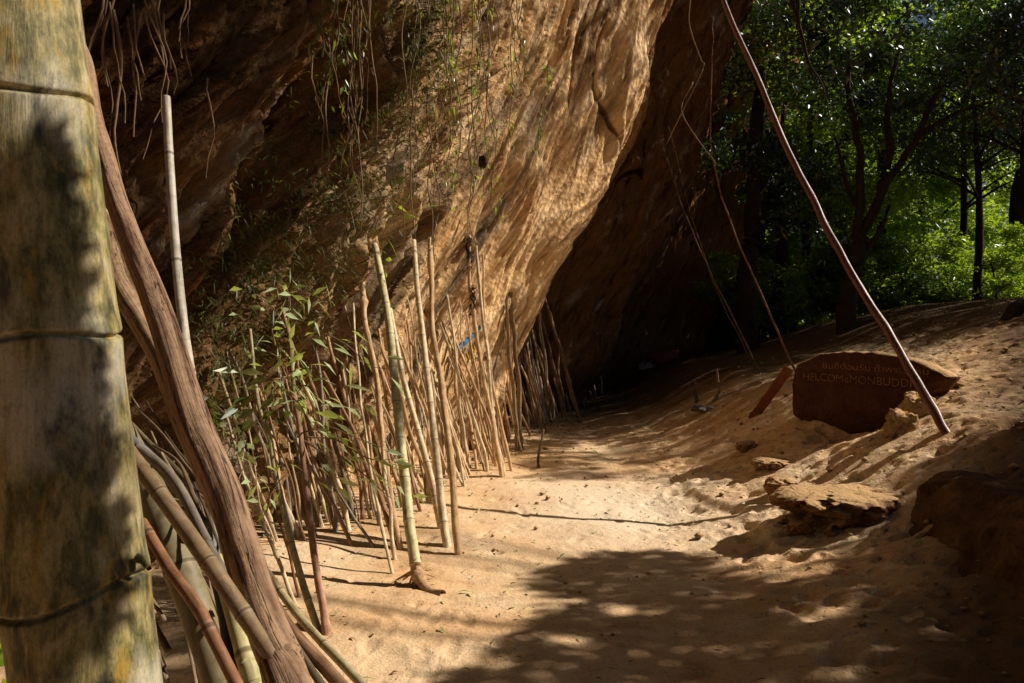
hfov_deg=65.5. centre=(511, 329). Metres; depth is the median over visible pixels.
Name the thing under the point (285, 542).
wooden pole
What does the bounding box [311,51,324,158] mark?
pale root
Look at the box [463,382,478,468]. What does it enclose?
thin stick
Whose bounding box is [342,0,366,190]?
hanging vine
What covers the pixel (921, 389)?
long pole
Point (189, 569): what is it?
bamboo pole
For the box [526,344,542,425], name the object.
thin stick
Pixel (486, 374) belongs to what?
thin stick
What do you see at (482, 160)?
wasp nest
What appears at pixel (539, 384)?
thin stick
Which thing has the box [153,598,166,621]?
dead twig
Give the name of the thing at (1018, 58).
forest tree
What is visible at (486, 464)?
wooden pole
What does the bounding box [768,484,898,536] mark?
rock
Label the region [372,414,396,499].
thin stick
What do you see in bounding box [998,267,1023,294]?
forest bush
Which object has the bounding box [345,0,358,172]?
hanging vine
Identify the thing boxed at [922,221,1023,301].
forest bush
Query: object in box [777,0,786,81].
dangling vine
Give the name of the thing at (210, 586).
dead twig
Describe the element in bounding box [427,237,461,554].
wooden pole
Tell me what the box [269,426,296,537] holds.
thin stick
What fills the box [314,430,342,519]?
thin stick
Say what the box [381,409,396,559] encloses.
wooden pole
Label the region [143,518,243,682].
bamboo pole
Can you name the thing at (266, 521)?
thin stick
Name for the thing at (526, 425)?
thin stick
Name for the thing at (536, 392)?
thin stick
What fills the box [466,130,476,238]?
bare vine
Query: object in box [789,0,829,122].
dangling vine
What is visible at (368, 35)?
hanging vine
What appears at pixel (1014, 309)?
boulder
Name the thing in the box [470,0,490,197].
hanging vine
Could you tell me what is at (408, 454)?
thin stick
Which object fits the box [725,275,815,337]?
forest bush
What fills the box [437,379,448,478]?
thin stick
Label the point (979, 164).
forest tree
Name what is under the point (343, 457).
thin stick
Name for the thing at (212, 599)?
dead twig
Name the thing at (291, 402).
thin stick
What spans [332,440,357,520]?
thin stick
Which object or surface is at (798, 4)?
dangling vine
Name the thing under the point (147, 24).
rock root
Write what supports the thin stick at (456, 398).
on the ground at (784, 642)
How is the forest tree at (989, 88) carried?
on the ground at (784, 642)
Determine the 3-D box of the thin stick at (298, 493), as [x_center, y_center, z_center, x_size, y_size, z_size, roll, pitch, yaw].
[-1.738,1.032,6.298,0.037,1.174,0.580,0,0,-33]
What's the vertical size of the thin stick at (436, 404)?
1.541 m
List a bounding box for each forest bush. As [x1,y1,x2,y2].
[684,248,835,334]
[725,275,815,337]
[726,228,871,322]
[731,241,835,329]
[731,264,834,331]
[758,265,834,329]
[790,235,926,317]
[791,224,954,318]
[799,267,879,315]
[802,250,909,315]
[861,242,988,304]
[884,277,945,305]
[910,258,988,278]
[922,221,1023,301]
[956,253,1023,299]
[967,240,1004,275]
[968,274,1021,300]
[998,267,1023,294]
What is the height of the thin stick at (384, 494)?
1.876 m
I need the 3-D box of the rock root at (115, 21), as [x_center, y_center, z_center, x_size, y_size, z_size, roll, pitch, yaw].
[-1.663,-1.002,3.361,0.043,0.689,0.048,0,0,0]
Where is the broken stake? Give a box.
[694,382,697,403]
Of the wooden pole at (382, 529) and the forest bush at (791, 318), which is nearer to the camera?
the wooden pole at (382, 529)
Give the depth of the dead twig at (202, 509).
2.99 m
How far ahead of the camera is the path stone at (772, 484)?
6.57 m
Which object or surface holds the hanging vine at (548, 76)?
hanging from the cliff
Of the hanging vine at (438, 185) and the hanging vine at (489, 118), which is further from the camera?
the hanging vine at (489, 118)
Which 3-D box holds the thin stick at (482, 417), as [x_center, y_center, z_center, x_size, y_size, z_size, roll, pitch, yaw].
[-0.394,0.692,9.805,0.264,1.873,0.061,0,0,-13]
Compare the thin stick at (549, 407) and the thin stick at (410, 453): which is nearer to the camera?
the thin stick at (410, 453)
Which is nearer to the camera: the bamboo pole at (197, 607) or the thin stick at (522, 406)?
the bamboo pole at (197, 607)
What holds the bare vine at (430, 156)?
hanging from the cliff
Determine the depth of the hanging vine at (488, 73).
6.66 m
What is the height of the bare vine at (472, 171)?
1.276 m
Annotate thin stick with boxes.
[219,372,278,541]
[226,351,275,543]
[229,350,295,536]
[253,402,300,537]
[253,412,267,443]
[255,365,306,540]
[258,388,306,525]
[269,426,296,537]
[270,328,333,527]
[277,371,319,526]
[279,458,291,512]
[282,408,316,534]
[284,375,322,527]
[284,404,302,537]
[286,338,297,433]
[288,420,331,524]
[290,433,328,521]
[294,368,351,530]
[295,353,343,518]
[297,438,323,526]
[302,358,350,517]
[311,340,337,531]
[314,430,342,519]
[315,365,360,523]
[325,337,386,501]
[325,439,333,529]
[326,336,364,468]
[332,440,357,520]
[338,395,365,519]
[340,367,371,518]
[343,362,375,517]
[344,342,371,508]
[344,389,388,513]
[345,306,399,480]
[357,349,422,501]
[364,372,396,449]
[364,404,388,507]
[365,444,379,525]
[366,421,380,511]
[367,431,384,498]
[372,407,401,507]
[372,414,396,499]
[377,328,431,500]
[378,363,424,494]
[378,368,395,443]
[381,337,415,504]
[381,367,422,491]
[384,364,421,511]
[397,334,448,476]
[399,382,423,480]
[401,351,444,485]
[405,325,427,452]
[406,319,431,502]
[407,297,434,477]
[411,342,458,470]
[417,338,443,432]
[418,402,428,503]
[420,350,468,478]
[429,363,445,473]
[432,369,466,479]
[433,356,465,486]
[434,386,471,474]
[435,391,463,486]
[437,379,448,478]
[442,321,493,463]
[446,295,471,467]
[446,390,459,434]
[447,401,459,471]
[448,356,480,463]
[453,337,465,460]
[457,384,470,460]
[458,356,478,459]
[459,301,483,463]
[460,386,484,470]
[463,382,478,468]
[464,380,491,452]
[465,311,483,458]
[469,311,489,459]
[476,349,502,449]
[477,357,506,456]
[479,372,490,443]
[483,361,488,392]
[485,356,504,460]
[503,325,521,450]
[505,393,513,427]
[506,373,512,413]
[515,383,526,422]
[516,381,534,425]
[516,399,530,434]
[521,364,538,424]
[521,366,538,426]
[521,381,529,406]
[521,385,529,427]
[523,352,545,430]
[523,355,538,427]
[524,349,542,428]
[525,364,534,424]
[526,343,545,423]
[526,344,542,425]
[528,343,542,407]
[529,339,543,424]
[531,329,551,420]
[531,342,540,392]
[533,331,555,418]
[533,342,548,422]
[534,360,547,415]
[538,314,550,421]
[539,312,551,418]
[539,354,558,415]
[556,332,567,420]
[593,384,596,397]
[600,376,602,393]
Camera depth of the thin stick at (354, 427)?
6.94 m
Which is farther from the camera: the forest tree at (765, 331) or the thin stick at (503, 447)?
the forest tree at (765, 331)
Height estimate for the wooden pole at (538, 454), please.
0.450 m
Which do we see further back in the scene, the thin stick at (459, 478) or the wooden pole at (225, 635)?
the thin stick at (459, 478)
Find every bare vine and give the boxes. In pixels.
[324,35,330,190]
[349,0,359,142]
[357,0,362,217]
[369,0,377,146]
[409,68,415,238]
[426,85,432,245]
[442,0,451,136]
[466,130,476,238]
[468,102,476,245]
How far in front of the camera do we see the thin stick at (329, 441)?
6.78 m
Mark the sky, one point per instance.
(924, 19)
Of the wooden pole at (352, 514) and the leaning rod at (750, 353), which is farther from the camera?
the leaning rod at (750, 353)
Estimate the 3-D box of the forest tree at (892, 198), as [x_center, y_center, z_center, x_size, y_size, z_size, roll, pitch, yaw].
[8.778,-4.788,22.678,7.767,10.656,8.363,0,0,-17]
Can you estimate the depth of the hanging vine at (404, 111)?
5.81 m
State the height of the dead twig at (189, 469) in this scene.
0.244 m
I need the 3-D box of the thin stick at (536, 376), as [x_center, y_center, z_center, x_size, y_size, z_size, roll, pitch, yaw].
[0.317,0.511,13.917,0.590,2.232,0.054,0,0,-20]
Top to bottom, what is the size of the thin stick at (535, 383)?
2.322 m
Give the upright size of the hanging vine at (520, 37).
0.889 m
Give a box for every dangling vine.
[667,0,704,143]
[681,82,715,163]
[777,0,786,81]
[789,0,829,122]
[796,0,817,95]
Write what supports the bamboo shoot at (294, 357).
attached to the wooden pole at (326, 630)
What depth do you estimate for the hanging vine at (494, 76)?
6.99 m
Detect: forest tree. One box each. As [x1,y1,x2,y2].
[734,0,946,325]
[740,123,839,339]
[760,110,850,338]
[785,0,1021,254]
[789,75,1015,257]
[798,130,941,236]
[804,26,1023,263]
[817,5,1023,251]
[819,140,942,256]
[824,1,1023,300]
[862,0,1023,221]
[934,160,1016,253]
[963,0,1023,137]
[968,101,1019,249]
[971,147,1019,247]
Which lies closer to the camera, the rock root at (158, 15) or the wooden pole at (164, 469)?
the wooden pole at (164, 469)
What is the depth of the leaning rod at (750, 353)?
12.79 m
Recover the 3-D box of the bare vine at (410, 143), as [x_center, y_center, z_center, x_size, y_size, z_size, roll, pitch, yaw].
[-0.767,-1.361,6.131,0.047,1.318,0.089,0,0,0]
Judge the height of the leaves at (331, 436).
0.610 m
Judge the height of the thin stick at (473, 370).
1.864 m
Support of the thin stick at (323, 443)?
on the ground at (784, 642)
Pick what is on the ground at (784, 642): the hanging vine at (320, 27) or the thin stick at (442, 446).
the thin stick at (442, 446)
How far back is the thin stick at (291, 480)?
6.07 m
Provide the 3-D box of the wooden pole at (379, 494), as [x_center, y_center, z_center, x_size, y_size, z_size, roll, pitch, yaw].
[-1.226,1.006,6.396,0.081,1.304,1.365,0,0,-36]
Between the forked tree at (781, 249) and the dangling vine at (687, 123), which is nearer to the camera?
the dangling vine at (687, 123)
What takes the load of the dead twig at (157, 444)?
on the ground at (784, 642)
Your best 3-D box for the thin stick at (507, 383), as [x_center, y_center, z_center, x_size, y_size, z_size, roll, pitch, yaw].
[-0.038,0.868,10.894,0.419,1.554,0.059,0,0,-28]
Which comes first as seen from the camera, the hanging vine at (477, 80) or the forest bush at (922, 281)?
the hanging vine at (477, 80)
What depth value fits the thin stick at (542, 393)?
14.07 m
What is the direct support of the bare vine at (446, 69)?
hanging from the cliff
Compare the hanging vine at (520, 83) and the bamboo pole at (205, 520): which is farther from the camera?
the hanging vine at (520, 83)
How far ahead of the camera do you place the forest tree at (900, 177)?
41.35 m
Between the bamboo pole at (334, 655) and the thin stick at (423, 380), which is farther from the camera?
the thin stick at (423, 380)
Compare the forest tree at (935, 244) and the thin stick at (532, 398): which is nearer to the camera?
the thin stick at (532, 398)
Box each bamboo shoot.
[203,373,274,468]
[214,324,360,455]
[222,424,302,526]
[228,271,334,334]
[274,331,405,411]
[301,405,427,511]
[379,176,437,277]
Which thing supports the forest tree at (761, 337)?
on the ground at (784, 642)
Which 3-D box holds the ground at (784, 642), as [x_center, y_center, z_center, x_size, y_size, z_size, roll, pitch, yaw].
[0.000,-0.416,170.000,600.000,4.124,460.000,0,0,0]
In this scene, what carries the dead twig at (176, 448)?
on the ground at (784, 642)
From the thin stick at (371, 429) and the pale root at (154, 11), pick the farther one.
the thin stick at (371, 429)
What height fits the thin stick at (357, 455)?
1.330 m
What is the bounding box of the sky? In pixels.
[770,0,1023,266]
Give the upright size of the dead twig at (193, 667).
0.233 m
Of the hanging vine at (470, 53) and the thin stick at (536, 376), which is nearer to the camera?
the hanging vine at (470, 53)
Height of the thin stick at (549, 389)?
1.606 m
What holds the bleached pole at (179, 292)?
on the ground at (784, 642)
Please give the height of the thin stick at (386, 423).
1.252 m
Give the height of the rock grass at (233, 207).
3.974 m
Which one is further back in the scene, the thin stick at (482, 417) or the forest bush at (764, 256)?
the forest bush at (764, 256)
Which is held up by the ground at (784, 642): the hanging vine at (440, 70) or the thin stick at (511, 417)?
the thin stick at (511, 417)
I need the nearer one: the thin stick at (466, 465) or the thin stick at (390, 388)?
the thin stick at (390, 388)
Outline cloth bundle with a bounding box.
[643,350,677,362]
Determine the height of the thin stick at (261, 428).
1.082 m
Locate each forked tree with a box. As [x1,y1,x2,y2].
[698,0,912,353]
[710,49,911,336]
[724,0,1023,334]
[880,0,1023,276]
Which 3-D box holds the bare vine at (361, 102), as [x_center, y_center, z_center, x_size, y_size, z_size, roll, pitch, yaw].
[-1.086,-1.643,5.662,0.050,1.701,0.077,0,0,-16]
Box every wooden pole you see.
[133,423,324,682]
[135,443,226,571]
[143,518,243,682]
[211,543,237,669]
[223,409,299,608]
[262,443,300,597]
[280,602,347,682]
[282,308,331,635]
[296,431,354,546]
[317,443,375,547]
[321,371,396,549]
[352,300,393,573]
[359,281,403,549]
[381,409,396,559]
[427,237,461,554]
[439,322,488,470]
[449,327,497,465]
[463,235,503,477]
[465,423,471,443]
[475,246,505,476]
[481,252,512,471]
[502,398,509,442]
[505,292,519,451]
[510,302,522,448]
[537,429,544,467]
[540,312,563,417]
[544,298,581,422]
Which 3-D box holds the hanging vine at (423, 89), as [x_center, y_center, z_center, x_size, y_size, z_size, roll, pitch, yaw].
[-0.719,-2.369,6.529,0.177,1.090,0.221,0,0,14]
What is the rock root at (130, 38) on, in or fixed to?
attached to the cliff
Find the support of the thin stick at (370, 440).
on the ground at (784, 642)
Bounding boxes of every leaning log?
[86,46,312,682]
[106,209,216,530]
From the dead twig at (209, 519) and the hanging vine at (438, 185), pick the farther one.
the hanging vine at (438, 185)
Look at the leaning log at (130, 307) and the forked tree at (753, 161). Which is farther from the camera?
the forked tree at (753, 161)
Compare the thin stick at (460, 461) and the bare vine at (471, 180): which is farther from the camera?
the thin stick at (460, 461)
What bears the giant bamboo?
on the ground at (784, 642)
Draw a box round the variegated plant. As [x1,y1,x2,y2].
[0,618,5,682]
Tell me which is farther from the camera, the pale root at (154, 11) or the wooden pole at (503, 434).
the wooden pole at (503, 434)
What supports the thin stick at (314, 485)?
on the ground at (784, 642)
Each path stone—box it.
[735,440,757,452]
[763,476,798,494]
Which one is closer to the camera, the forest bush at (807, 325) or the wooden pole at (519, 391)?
the wooden pole at (519, 391)
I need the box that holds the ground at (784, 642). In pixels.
[0,298,1023,682]
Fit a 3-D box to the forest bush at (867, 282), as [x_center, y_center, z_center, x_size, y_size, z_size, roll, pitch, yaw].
[8.842,-1.165,20.362,3.039,2.723,3.796,0,0,10]
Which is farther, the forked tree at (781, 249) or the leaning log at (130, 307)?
the forked tree at (781, 249)
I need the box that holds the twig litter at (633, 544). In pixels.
[159,302,1015,682]
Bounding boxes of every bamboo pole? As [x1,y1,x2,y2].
[131,421,226,682]
[133,434,220,553]
[134,446,274,658]
[218,554,261,682]
[248,328,320,631]
[268,567,367,682]
[371,243,445,595]
[391,308,439,528]
[412,239,450,547]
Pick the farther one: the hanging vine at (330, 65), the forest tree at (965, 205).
the forest tree at (965, 205)
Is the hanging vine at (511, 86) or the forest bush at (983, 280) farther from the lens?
the forest bush at (983, 280)
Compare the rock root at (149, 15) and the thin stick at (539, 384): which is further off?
the thin stick at (539, 384)
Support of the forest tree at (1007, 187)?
on the ground at (784, 642)
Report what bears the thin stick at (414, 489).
on the ground at (784, 642)
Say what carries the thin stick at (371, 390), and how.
on the ground at (784, 642)
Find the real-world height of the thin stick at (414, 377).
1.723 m
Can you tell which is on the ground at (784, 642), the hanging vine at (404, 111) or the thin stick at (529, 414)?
the thin stick at (529, 414)
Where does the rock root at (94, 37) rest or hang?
attached to the cliff
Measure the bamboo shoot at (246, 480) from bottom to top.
0.580 m
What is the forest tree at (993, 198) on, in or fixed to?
on the ground at (784, 642)
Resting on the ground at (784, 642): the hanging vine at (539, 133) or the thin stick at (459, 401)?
the thin stick at (459, 401)
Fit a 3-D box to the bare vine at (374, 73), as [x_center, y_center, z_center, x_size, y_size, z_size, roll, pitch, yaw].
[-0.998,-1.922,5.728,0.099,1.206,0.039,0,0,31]
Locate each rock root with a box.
[89,0,105,122]
[102,0,112,137]
[108,2,125,123]
[112,9,122,173]
[125,16,141,100]
[131,17,140,136]
[132,3,144,91]
[142,7,168,158]
[144,0,167,122]
[156,0,170,68]
[178,0,186,58]
[185,8,191,76]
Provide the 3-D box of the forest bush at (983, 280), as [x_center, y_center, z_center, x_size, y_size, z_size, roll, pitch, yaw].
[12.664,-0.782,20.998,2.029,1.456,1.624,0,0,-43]
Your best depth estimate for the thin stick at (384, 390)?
7.40 m
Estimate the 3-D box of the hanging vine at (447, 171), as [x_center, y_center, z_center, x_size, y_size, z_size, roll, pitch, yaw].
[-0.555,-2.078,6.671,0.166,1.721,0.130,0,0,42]
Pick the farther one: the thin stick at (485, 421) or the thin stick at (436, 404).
the thin stick at (485, 421)
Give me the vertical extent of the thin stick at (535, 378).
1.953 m
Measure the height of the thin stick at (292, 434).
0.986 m
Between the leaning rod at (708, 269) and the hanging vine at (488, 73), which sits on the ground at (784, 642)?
the leaning rod at (708, 269)
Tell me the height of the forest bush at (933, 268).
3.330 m
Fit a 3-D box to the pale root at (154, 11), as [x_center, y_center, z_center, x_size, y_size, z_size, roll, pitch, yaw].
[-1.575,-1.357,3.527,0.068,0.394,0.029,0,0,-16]
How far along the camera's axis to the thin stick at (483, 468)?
9.18 m
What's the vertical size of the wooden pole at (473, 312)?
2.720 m
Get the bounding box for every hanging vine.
[308,0,347,66]
[315,0,344,119]
[323,0,356,116]
[325,21,354,69]
[335,0,363,234]
[341,0,370,166]
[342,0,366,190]
[344,0,368,228]
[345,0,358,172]
[357,0,383,123]
[390,0,408,239]
[399,6,421,107]
[401,0,424,218]
[409,0,422,198]
[413,0,437,107]
[427,160,444,261]
[432,0,449,116]
[434,0,452,152]
[434,0,454,184]
[435,0,460,122]
[437,0,458,205]
[445,0,465,102]
[445,0,465,227]
[462,0,476,188]
[463,0,489,113]
[464,0,485,163]
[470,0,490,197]
[481,0,503,218]
[483,0,501,196]
[485,0,503,226]
[503,44,520,149]
[506,0,521,102]
[512,0,529,80]
[516,0,525,71]
[533,109,546,155]
[538,65,553,90]
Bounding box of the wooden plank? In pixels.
[748,365,792,418]
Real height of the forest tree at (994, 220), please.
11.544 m
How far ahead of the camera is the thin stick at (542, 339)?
14.19 m
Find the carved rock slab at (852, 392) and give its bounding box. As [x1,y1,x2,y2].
[792,350,960,433]
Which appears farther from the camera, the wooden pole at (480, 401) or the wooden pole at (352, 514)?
the wooden pole at (480, 401)
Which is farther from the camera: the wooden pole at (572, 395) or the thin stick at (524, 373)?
the wooden pole at (572, 395)
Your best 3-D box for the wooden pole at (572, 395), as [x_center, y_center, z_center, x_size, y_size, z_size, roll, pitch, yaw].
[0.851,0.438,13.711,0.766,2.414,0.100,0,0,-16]
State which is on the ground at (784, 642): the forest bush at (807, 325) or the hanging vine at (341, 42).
the forest bush at (807, 325)
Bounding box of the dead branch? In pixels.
[711,369,750,402]
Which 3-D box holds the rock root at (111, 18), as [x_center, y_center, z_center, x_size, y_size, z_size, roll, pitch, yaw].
[-1.646,-1.113,3.319,0.069,0.505,0.016,0,0,-11]
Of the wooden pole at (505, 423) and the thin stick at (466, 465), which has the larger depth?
the wooden pole at (505, 423)
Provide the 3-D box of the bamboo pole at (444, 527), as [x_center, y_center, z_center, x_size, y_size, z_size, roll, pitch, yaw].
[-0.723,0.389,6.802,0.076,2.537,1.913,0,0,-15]
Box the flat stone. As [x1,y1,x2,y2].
[690,405,716,412]
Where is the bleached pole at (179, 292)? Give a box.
[162,95,217,535]
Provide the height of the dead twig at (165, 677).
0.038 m
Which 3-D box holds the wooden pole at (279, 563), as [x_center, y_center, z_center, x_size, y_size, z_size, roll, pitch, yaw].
[-1.586,1.077,4.951,0.051,1.080,1.239,0,0,-39]
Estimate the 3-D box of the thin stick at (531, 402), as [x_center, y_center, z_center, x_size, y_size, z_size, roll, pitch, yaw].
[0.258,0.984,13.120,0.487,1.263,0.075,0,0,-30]
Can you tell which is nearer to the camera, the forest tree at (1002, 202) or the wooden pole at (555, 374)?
the wooden pole at (555, 374)
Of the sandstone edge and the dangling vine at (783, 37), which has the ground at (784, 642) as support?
the sandstone edge
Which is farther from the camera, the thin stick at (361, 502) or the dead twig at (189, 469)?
the thin stick at (361, 502)
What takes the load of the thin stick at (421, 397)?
on the ground at (784, 642)
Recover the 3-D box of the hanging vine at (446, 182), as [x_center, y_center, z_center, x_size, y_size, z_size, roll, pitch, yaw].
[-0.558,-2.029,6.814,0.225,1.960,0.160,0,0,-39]
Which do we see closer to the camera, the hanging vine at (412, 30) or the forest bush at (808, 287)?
the hanging vine at (412, 30)
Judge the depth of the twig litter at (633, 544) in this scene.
6.25 m
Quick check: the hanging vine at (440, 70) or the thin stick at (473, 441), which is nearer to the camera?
the hanging vine at (440, 70)
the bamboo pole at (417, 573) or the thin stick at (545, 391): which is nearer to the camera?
the bamboo pole at (417, 573)
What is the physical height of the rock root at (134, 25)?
0.393 m
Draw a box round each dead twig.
[132,398,173,470]
[133,406,195,478]
[146,401,190,467]
[152,445,198,503]
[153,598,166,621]
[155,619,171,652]
[159,649,166,668]
[161,668,169,682]
[185,636,197,682]
[193,482,221,553]
[195,483,205,516]
[203,577,216,610]
[207,577,214,607]
[209,608,220,636]
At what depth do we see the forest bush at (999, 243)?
26.10 m
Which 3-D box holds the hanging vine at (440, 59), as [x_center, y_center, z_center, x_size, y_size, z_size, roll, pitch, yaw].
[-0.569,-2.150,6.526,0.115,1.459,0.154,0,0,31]
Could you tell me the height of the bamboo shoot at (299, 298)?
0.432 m
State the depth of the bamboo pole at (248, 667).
1.75 m
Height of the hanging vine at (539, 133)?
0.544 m
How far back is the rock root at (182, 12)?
4.17 m
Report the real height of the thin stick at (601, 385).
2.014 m
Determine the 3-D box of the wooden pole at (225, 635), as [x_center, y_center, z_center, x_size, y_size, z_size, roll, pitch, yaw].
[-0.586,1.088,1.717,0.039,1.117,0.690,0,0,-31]
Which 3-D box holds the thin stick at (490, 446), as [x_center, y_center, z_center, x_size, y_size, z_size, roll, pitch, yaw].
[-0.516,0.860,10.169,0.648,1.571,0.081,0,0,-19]
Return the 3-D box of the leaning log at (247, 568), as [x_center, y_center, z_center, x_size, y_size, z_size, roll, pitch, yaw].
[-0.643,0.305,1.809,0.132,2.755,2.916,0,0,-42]
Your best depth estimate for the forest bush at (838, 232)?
24.68 m
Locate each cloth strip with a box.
[458,325,480,352]
[465,340,475,362]
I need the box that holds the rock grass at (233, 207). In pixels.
[166,0,470,468]
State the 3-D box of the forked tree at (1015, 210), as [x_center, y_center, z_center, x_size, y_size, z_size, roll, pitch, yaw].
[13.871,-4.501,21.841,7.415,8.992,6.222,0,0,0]
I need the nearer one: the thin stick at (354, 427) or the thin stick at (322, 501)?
the thin stick at (322, 501)
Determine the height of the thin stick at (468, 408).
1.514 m
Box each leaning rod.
[659,139,761,372]
[668,126,755,368]
[710,17,795,371]
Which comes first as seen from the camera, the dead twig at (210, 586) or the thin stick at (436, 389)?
the dead twig at (210, 586)
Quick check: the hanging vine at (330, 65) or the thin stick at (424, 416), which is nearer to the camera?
the hanging vine at (330, 65)
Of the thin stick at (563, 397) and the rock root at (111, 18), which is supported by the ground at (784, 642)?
the thin stick at (563, 397)
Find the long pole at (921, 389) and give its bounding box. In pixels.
[721,0,949,434]
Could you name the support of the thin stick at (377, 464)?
on the ground at (784, 642)
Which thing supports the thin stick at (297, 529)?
on the ground at (784, 642)
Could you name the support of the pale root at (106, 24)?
hanging from the cliff
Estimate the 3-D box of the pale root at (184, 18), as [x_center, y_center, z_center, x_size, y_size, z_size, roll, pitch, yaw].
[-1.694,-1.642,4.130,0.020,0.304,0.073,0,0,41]
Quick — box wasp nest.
[478,154,487,168]
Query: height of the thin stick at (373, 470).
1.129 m
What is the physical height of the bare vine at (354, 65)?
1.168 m
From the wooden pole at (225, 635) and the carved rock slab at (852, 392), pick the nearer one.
the wooden pole at (225, 635)
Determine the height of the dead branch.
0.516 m
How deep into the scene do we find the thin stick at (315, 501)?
6.45 m
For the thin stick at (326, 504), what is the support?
on the ground at (784, 642)
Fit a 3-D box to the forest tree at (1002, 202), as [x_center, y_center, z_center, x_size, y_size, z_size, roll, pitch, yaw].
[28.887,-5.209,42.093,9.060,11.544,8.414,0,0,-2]
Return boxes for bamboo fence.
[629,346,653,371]
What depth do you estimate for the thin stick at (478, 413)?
9.37 m
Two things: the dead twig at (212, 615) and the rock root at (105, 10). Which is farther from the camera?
the rock root at (105, 10)
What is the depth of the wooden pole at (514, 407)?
10.51 m
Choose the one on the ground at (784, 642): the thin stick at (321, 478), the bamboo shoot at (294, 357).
the thin stick at (321, 478)
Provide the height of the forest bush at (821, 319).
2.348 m
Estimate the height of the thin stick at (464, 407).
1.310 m
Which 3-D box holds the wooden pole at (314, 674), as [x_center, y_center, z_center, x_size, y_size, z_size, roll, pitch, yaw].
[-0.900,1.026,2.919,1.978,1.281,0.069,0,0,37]
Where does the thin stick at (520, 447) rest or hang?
on the ground at (784, 642)
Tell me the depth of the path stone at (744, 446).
8.43 m
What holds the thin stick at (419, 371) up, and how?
on the ground at (784, 642)
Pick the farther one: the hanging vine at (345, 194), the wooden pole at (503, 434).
the wooden pole at (503, 434)
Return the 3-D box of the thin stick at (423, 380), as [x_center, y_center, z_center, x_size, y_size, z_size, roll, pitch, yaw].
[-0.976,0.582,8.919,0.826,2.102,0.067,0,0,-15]
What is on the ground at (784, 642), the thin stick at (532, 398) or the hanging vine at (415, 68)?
the thin stick at (532, 398)
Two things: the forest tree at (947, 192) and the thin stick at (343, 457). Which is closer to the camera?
the thin stick at (343, 457)
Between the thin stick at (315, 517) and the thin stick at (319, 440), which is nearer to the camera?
the thin stick at (315, 517)
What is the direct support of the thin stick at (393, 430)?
on the ground at (784, 642)
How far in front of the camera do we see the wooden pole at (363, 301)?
6.41 m
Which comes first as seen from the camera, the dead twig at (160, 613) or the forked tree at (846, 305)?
the dead twig at (160, 613)
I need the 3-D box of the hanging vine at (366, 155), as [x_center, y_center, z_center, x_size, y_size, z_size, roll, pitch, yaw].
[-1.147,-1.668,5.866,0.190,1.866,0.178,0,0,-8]
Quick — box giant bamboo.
[0,0,162,682]
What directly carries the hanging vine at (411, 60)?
hanging from the cliff
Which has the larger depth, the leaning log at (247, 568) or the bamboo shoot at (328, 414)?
the bamboo shoot at (328, 414)
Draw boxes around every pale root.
[88,0,104,50]
[101,0,114,86]
[151,0,164,64]
[162,13,177,93]
[178,0,189,40]
[205,78,214,177]
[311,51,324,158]
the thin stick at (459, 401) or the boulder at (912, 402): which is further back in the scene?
the thin stick at (459, 401)
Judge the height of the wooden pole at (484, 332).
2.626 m
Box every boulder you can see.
[882,408,920,438]
[897,391,937,418]
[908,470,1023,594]
[1000,296,1023,319]
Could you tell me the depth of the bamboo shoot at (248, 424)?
4.46 m
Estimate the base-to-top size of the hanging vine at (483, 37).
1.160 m
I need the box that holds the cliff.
[80,0,813,570]
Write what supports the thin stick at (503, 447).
on the ground at (784, 642)
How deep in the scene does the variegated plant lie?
1.28 m
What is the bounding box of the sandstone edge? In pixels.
[953,377,988,389]
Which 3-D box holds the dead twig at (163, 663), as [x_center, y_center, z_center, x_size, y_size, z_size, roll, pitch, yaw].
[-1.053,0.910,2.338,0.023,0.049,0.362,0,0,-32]
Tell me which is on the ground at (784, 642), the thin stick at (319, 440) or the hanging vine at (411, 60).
the thin stick at (319, 440)
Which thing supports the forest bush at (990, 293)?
on the ground at (784, 642)
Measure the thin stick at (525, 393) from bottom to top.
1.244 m
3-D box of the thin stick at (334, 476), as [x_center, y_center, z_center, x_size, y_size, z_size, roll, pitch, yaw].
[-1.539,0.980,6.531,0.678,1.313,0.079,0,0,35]
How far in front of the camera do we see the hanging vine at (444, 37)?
6.56 m
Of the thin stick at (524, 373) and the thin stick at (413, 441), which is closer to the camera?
the thin stick at (413, 441)
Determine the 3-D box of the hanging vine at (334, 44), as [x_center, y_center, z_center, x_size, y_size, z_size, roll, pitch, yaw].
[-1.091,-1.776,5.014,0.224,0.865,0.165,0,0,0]
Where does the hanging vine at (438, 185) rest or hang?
hanging from the cliff
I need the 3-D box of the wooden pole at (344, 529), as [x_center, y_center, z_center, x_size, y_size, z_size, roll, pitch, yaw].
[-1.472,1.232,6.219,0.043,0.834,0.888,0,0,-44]
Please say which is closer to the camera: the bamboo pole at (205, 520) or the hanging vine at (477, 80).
the bamboo pole at (205, 520)
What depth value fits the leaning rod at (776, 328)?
11.28 m
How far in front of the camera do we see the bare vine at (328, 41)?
5.21 m

